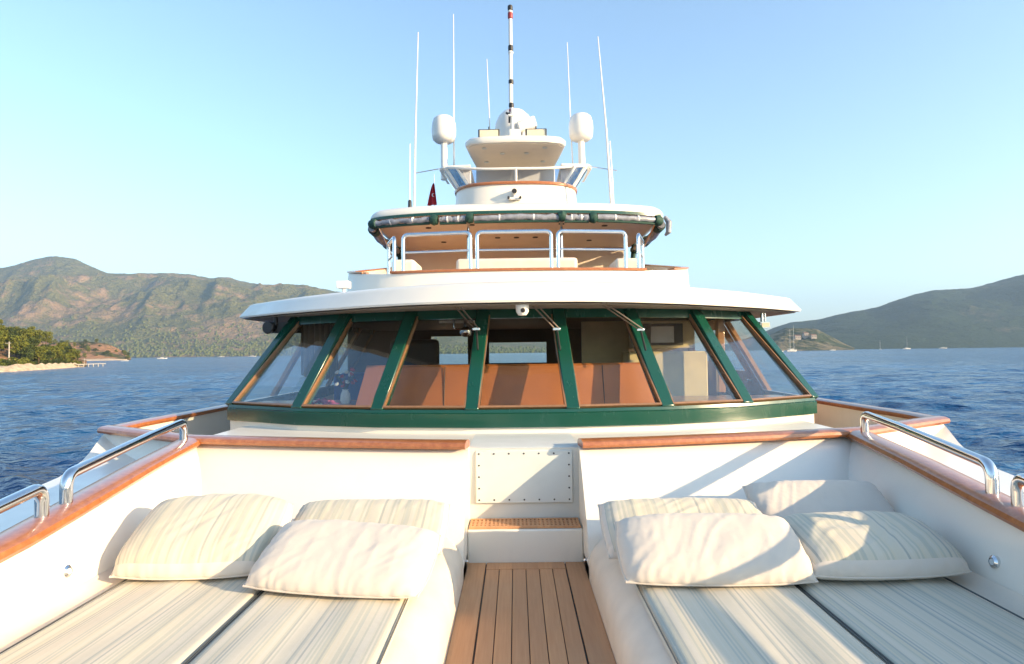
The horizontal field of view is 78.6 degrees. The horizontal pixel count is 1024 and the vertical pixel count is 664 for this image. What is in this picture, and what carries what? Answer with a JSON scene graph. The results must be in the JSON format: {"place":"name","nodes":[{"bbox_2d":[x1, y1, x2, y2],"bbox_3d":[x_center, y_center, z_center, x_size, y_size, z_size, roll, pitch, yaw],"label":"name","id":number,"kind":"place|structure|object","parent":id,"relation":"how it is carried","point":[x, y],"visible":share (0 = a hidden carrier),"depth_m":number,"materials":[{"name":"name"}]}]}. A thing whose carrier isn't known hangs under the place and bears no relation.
{"place":"outdoors","nodes":[
{"label":"outdoors","id":0,"kind":"place"},
{"bbox_2d":[0,363,82,371],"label":"beach","id":1,"kind":"structure","parent":0,"point":[23,367],"depth_m":175.11,"materials":[{"name":"beige sand"}]},
{"bbox_2d":[0,345,86,366],"bbox_3d":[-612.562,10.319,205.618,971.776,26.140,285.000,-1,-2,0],"label":"hills","id":2,"kind":"structure","parent":0,"point":[3,355],"depth_m":199.10,"materials":[{"name":"brown soil"}]},
{"bbox_2d":[0,330,8,348],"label":"pine tree","id":3,"kind":"object","parent":2,"relation":"on","point":[3,335],"visible":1,"depth_m":188.09,"materials":[{"name":"green plant"}]},
{"bbox_2d":[0,325,9,334],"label":"pine tree","id":4,"kind":"object","parent":2,"relation":"on","point":[2,327],"visible":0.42,"depth_m":207.08,"materials":[{"name":"green plant"}]},
{"bbox_2d":[0,336,10,352],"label":"pine tree","id":5,"kind":"object","parent":2,"relation":"on","point":[5,345],"visible":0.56,"depth_m":197.60,"materials":[{"name":"green plant"}]},
{"bbox_2d":[8,342,9,359],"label":"utility pole","id":6,"kind":"object","parent":2,"relation":"on","point":[9,350],"visible":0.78,"depth_m":179.06,"materials":[{"name":"beige wood"}]},
{"bbox_2d":[5,327,16,331],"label":"pine tree","id":7,"kind":"object","parent":2,"relation":"on","point":[10,329],"visible":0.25,"depth_m":233.28,"materials":[{"name":"green plant"}]},
{"bbox_2d":[7,360,16,365],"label":"bush","id":8,"kind":"object","parent":2,"relation":"on","point":[10,362],"visible":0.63,"depth_m":171.08,"materials":[{"name":"green plant"}]},
{"bbox_2d":[8,357,24,363],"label":"bush","id":9,"kind":"object","parent":2,"relation":"on","point":[14,359],"visible":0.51,"depth_m":176.91,"materials":[{"name":"green plant"}]},
{"bbox_2d":[6,335,29,356],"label":"pine tree","id":10,"kind":"object","parent":2,"relation":"on","point":[11,338],"visible":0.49,"depth_m":197.63,"materials":[{"name":"green plant"}]},
{"bbox_2d":[10,332,27,346],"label":"pine tree","id":11,"kind":"object","parent":2,"relation":"on","point":[16,333],"visible":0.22,"depth_m":215.31,"materials":[{"name":"green plant"}]},
{"bbox_2d":[10,341,28,358],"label":"pine tree","id":12,"kind":"object","parent":2,"relation":"on","point":[17,346],"visible":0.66,"depth_m":190.58,"materials":[{"name":"green plant"}]},
{"bbox_2d":[19,357,29,363],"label":"bush","id":13,"kind":"object","parent":2,"relation":"on","point":[25,360],"visible":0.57,"depth_m":186.39,"materials":[{"name":"green plant"}]},
{"bbox_2d":[17,346,34,361],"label":"pine tree","id":14,"kind":"object","parent":2,"relation":"on","point":[27,352],"visible":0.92,"depth_m":188.64,"materials":[{"name":"green plant"}]},
{"bbox_2d":[21,329,36,340],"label":"pine tree","id":15,"kind":"object","parent":2,"relation":"on","point":[27,331],"visible":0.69,"depth_m":224.81,"materials":[{"name":"green plant"}]},
{"bbox_2d":[28,337,38,346],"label":"pine tree","id":16,"kind":"object","parent":2,"relation":"on","point":[34,342],"visible":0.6,"depth_m":218.70,"materials":[{"name":"green plant"}]},
{"bbox_2d":[32,335,43,345],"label":"pine tree","id":17,"kind":"object","parent":2,"relation":"on","point":[37,336],"visible":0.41,"depth_m":230.13,"materials":[{"name":"green plant"}]},
{"bbox_2d":[32,329,44,343],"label":"pine tree","id":18,"kind":"object","parent":2,"relation":"on","point":[37,332],"visible":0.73,"depth_m":230.22,"materials":[{"name":"green plant"}]},
{"bbox_2d":[30,346,47,362],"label":"pine tree","id":19,"kind":"object","parent":2,"relation":"on","point":[39,351],"visible":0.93,"depth_m":194.84,"materials":[{"name":"green plant"}]},
{"bbox_2d":[41,331,52,343],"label":"pine tree","id":20,"kind":"object","parent":2,"relation":"on","point":[47,336],"visible":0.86,"depth_m":246.45,"materials":[{"name":"green plant"}]},
{"bbox_2d":[46,350,54,360],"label":"pine tree","id":21,"kind":"object","parent":2,"relation":"on","point":[49,354],"visible":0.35,"depth_m":205.97,"materials":[{"name":"green plant"}]},
{"bbox_2d":[45,346,56,356],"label":"pine tree","id":22,"kind":"object","parent":2,"relation":"on","point":[52,349],"visible":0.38,"depth_m":209.94,"materials":[{"name":"green plant"}]},
{"bbox_2d":[49,345,60,358],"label":"pine tree","id":23,"kind":"object","parent":2,"relation":"on","point":[56,348],"visible":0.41,"depth_m":213.48,"materials":[{"name":"green plant"}]},
{"bbox_2d":[49,359,62,363],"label":"bush","id":24,"kind":"object","parent":2,"relation":"on","point":[56,361],"visible":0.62,"depth_m":206.15,"materials":[{"name":"green plant"}]},
{"bbox_2d":[51,351,64,358],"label":"pine tree","id":25,"kind":"object","parent":2,"relation":"on","point":[60,353],"visible":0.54,"depth_m":214.44,"materials":[{"name":"green plant"}]},
{"bbox_2d":[55,343,64,349],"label":"pine tree","id":26,"kind":"object","parent":2,"relation":"on","point":[60,345],"visible":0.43,"depth_m":230.77,"materials":[{"name":"green plant"}]},
{"bbox_2d":[59,354,69,361],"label":"pine tree","id":27,"kind":"object","parent":2,"relation":"on","point":[65,356],"visible":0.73,"depth_m":213.60,"materials":[{"name":"green plant"}]},
{"bbox_2d":[64,346,74,352],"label":"pine tree","id":28,"kind":"object","parent":2,"relation":"on","point":[67,348],"visible":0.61,"depth_m":242.54,"materials":[{"name":"green plant"}]},
{"bbox_2d":[66,353,74,362],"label":"pine tree","id":29,"kind":"object","parent":2,"relation":"on","point":[71,355],"visible":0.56,"depth_m":216.14,"materials":[{"name":"green plant"}]},
{"bbox_2d":[71,350,80,358],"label":"pine tree","id":30,"kind":"object","parent":2,"relation":"on","point":[77,352],"visible":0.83,"depth_m":233.18,"materials":[{"name":"green plant"}]},
{"bbox_2d":[39,341,130,359],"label":"hills","id":31,"kind":"structure","parent":0,"point":[91,354],"depth_m":666.01,"materials":[{"name":"brown soil"}]},
{"bbox_2d":[83,358,126,360],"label":"beach","id":32,"kind":"structure","parent":0,"point":[103,359],"depth_m":591.63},
{"bbox_2d":[0,256,545,357],"bbox_3d":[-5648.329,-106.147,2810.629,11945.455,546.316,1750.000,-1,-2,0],"label":"hills","id":33,"kind":"structure","parent":0,"point":[39,292],"depth_m":2517.89,"materials":[{"name":"green plant"}]},
{"bbox_2d":[10,306,545,356],"bbox_3d":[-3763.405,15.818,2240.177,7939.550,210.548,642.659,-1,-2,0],"label":"woodland","id":34,"kind":"object","parent":33,"relation":"on","point":[232,352],"visible":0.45,"depth_m":2052.16,"materials":[{"name":"green plant"}]},
{"bbox_2d":[311,398,339,404],"bbox_3d":[-1.562,0.577,5.195,0.223,0.060,0.152,-1,-2,7],"label":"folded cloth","id":35,"kind":"object","parent":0,"point":[324,401],"visible":0.89,"depth_m":5.18,"materials":[{"name":"purple fabric"}]},
{"bbox_2d":[0,347,1023,498],"bbox_3d":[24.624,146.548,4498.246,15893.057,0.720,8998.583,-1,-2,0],"label":"water","id":36,"kind":"structure","parent":0,"point":[52,421],"depth_m":56.12,"materials":[{"name":"blue liquid"}]},
{"bbox_2d":[785,327,796,351],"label":"sailing boat","id":37,"kind":"object","parent":36,"relation":"on","point":[793,350],"visible":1,"depth_m":717.23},
{"bbox_2d":[0,0,1023,349],"label":"sky","id":38,"kind":"structure","parent":0,"point":[828,157],"materials":[{"name":"blue"}]},
{"bbox_2d":[770,328,853,350],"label":"hills","id":39,"kind":"structure","parent":0,"point":[783,340],"depth_m":1053.35,"materials":[{"name":"green plant"}]},
{"bbox_2d":[793,335,800,339],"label":"house","id":40,"kind":"structure","parent":39,"relation":"on","point":[797,337],"depth_m":1060.88,"materials":[{"name":"white tile"}]},
{"bbox_2d":[802,332,808,337],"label":"house","id":41,"kind":"structure","parent":39,"relation":"on","point":[805,334],"depth_m":1069.61,"materials":[{"name":"white tile"}]},
{"bbox_2d":[809,334,816,338],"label":"house","id":42,"kind":"structure","parent":39,"relation":"on","point":[812,336],"depth_m":1060.78,"materials":[{"name":"white tile"}]},
{"bbox_2d":[725,274,1023,350],"bbox_3d":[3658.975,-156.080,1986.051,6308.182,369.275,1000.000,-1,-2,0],"label":"hills","id":43,"kind":"structure","parent":0,"point":[989,315],"depth_m":1816.82,"materials":[{"name":"green plant"}]},
{"label":"water","id":44,"kind":"structure","parent":0,"visible":0},
{"bbox_2d":[74,358,105,366],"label":"jetty","id":45,"kind":"object","parent":44,"relation":"in","point":[88,364],"visible":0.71,"depth_m":218.58,"materials":[{"name":"beige wood"}]},
{"bbox_2d":[0,5,1023,663],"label":"yacht","id":46,"kind":"object","parent":44,"relation":"on","point":[626,391],"visible":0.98,"depth_m":4.42,"materials":[{"name":"white paint"}]},
{"bbox_2d":[0,576,264,663],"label":"mattress","id":47,"kind":"object","parent":46,"relation":"on","point":[130,621],"visible":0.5,"depth_m":2.29,"materials":[{"name":"fabric"}]},
{"bbox_2d":[109,493,293,579],"bbox_3d":[-1.429,0.942,2.950,0.709,0.286,0.520,-1,-2,0],"label":"pillow","id":48,"kind":"object","parent":47,"relation":"on","point":[207,536],"visible":0.91,"depth_m":2.80,"materials":[{"name":"fabric"}]},
{"bbox_2d":[232,321,299,406],"bbox_3d":[-1.898,0.244,5.397,0.762,0.747,0.622,-2,-2,31],"label":"window","id":49,"kind":"structure","parent":46,"relation":"in","point":[236,401],"depth_m":5.43,"materials":[{"name":"brown wood"}]},
{"bbox_2d":[186,590,409,663],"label":"mattress","id":50,"kind":"object","parent":46,"relation":"on","point":[267,627],"visible":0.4,"depth_m":2.21,"materials":[{"name":"fabric"}]},
{"bbox_2d":[242,519,441,598],"bbox_3d":[-0.710,0.955,2.685,0.768,0.220,0.405,-1,-2,9],"label":"pillow","id":51,"kind":"object","parent":50,"relation":"on","point":[340,558],"visible":1,"depth_m":2.58,"materials":[{"name":"fabric"}]},
{"bbox_2d":[293,499,450,554],"bbox_3d":[-0.727,0.976,3.155,0.809,0.202,0.401,-1,-2,0],"label":"pillow","id":52,"kind":"object","parent":50,"relation":"on","point":[433,515],"visible":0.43,"depth_m":3.18,"materials":[{"name":"fabric"}]},
{"bbox_2d":[301,323,337,379],"bbox_3d":[-1.862,0.191,6.057,0.360,0.560,0.060,-1,-2,0],"label":"curtain","id":53,"kind":"object","parent":46,"relation":"hanging from","point":[314,337],"visible":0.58,"depth_m":6.06,"materials":[{"name":"white fabric"}]},
{"bbox_2d":[301,318,377,408],"bbox_3d":[-1.253,0.226,5.054,0.641,0.745,0.570,-1,-2,20],"label":"window","id":54,"kind":"structure","parent":46,"relation":"in","point":[304,405],"depth_m":4.96,"materials":[{"name":"brown wood"}]},
{"bbox_2d":[334,367,357,403],"bbox_3d":[-1.426,0.463,5.424,0.187,0.310,0.207,-1,-2,0],"label":"flower vase","id":55,"kind":"object","parent":46,"relation":"on","point":[345,397],"visible":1,"depth_m":5.39,"materials":[{"name":"white ceramic"}]},
{"bbox_2d":[390,339,438,364],"bbox_3d":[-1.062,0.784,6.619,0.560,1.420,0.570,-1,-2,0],"label":"television","id":56,"kind":"object","parent":46,"relation":"on","point":[423,351],"visible":0.23,"depth_m":6.80,"materials":[{"name":"black plastic"}]},
{"bbox_2d":[382,316,471,409],"bbox_3d":[-0.619,0.213,4.896,0.632,0.745,0.539,-1,-2,9],"label":"window","id":57,"kind":"structure","parent":46,"relation":"in","point":[416,321],"depth_m":4.67,"materials":[{"name":"brown wood"}]},
{"bbox_2d":[427,183,436,205],"bbox_3d":[-1.662,-2.721,13.035,0.200,1.150,0.070,-1,-2,0],"label":"flag","id":58,"kind":"object","parent":46,"relation":"attached to","point":[432,198],"visible":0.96,"depth_m":13.04,"materials":[{"name":"fabric"}]},
{"bbox_2d":[478,314,566,408],"bbox_3d":[0.072,0.203,4.832,0.650,0.744,0.508,-1,-2,0],"label":"window","id":59,"kind":"structure","parent":46,"relation":"in","point":[492,406],"depth_m":4.58,"materials":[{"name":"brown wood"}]},
{"bbox_2d":[570,314,661,407],"bbox_3d":[0.764,0.196,4.889,0.632,0.744,0.539,0,-2,-8],"label":"window","id":60,"kind":"structure","parent":46,"relation":"in","point":[659,403],"depth_m":4.66,"materials":[{"name":"brown wood"}]},
{"bbox_2d":[666,314,742,405],"bbox_3d":[1.399,0.193,5.041,0.641,0.745,0.571,0,-2,-19],"label":"window","id":61,"kind":"structure","parent":46,"relation":"in","point":[739,400],"depth_m":4.94,"materials":[{"name":"brown wood"}]},
{"bbox_2d":[708,320,763,394],"bbox_3d":[2.558,0.558,6.872,0.815,1.360,0.800,-1,-2,0],"label":"side door","id":62,"kind":"structure","parent":46,"relation":"in","point":[748,378],"depth_m":6.55,"materials":[{"name":"clear glass"}]},
{"bbox_2d":[634,584,890,663],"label":"mattress","id":63,"kind":"object","parent":46,"relation":"on","point":[785,624],"visible":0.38,"depth_m":2.20,"materials":[{"name":"fabric"}]},
{"bbox_2d":[597,497,761,558],"bbox_3d":[0.852,0.950,3.067,0.828,0.214,0.387,-1,-2,0],"label":"pillow","id":64,"kind":"object","parent":63,"relation":"on","point":[611,513],"visible":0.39,"depth_m":3.12,"materials":[{"name":"fabric"}]},
{"bbox_2d":[614,513,818,585],"bbox_3d":[0.860,0.931,2.716,0.808,0.229,0.372,-1,-2,0],"label":"pillow","id":65,"kind":"object","parent":63,"relation":"on","point":[706,549],"visible":1,"depth_m":2.62,"materials":[{"name":"fabric"}]},
{"bbox_2d":[740,316,811,401],"bbox_3d":[2.048,0.196,5.377,0.762,0.746,0.623,0,-2,-31],"label":"window","id":66,"kind":"structure","parent":46,"relation":"in","point":[807,395],"depth_m":5.41,"materials":[{"name":"brown wood"}]},
{"bbox_2d":[795,577,1023,663],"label":"mattress","id":67,"kind":"object","parent":46,"relation":"on","point":[938,620],"visible":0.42,"depth_m":2.24,"materials":[{"name":"fabric"}]},
{"bbox_2d":[742,480,894,517],"bbox_3d":[1.643,0.928,3.323,0.748,0.235,0.346,-1,-2,0],"label":"pillow","id":68,"kind":"object","parent":67,"relation":"on","point":[783,498],"visible":0.53,"depth_m":3.31,"materials":[{"name":"fabric"}]},
{"bbox_2d":[783,510,971,580],"bbox_3d":[1.576,0.939,2.803,0.720,0.205,0.470,-1,-2,0],"label":"pillow","id":69,"kind":"object","parent":67,"relation":"on","point":[860,545],"visible":0.84,"depth_m":2.64,"materials":[{"name":"fabric"}]}
]}

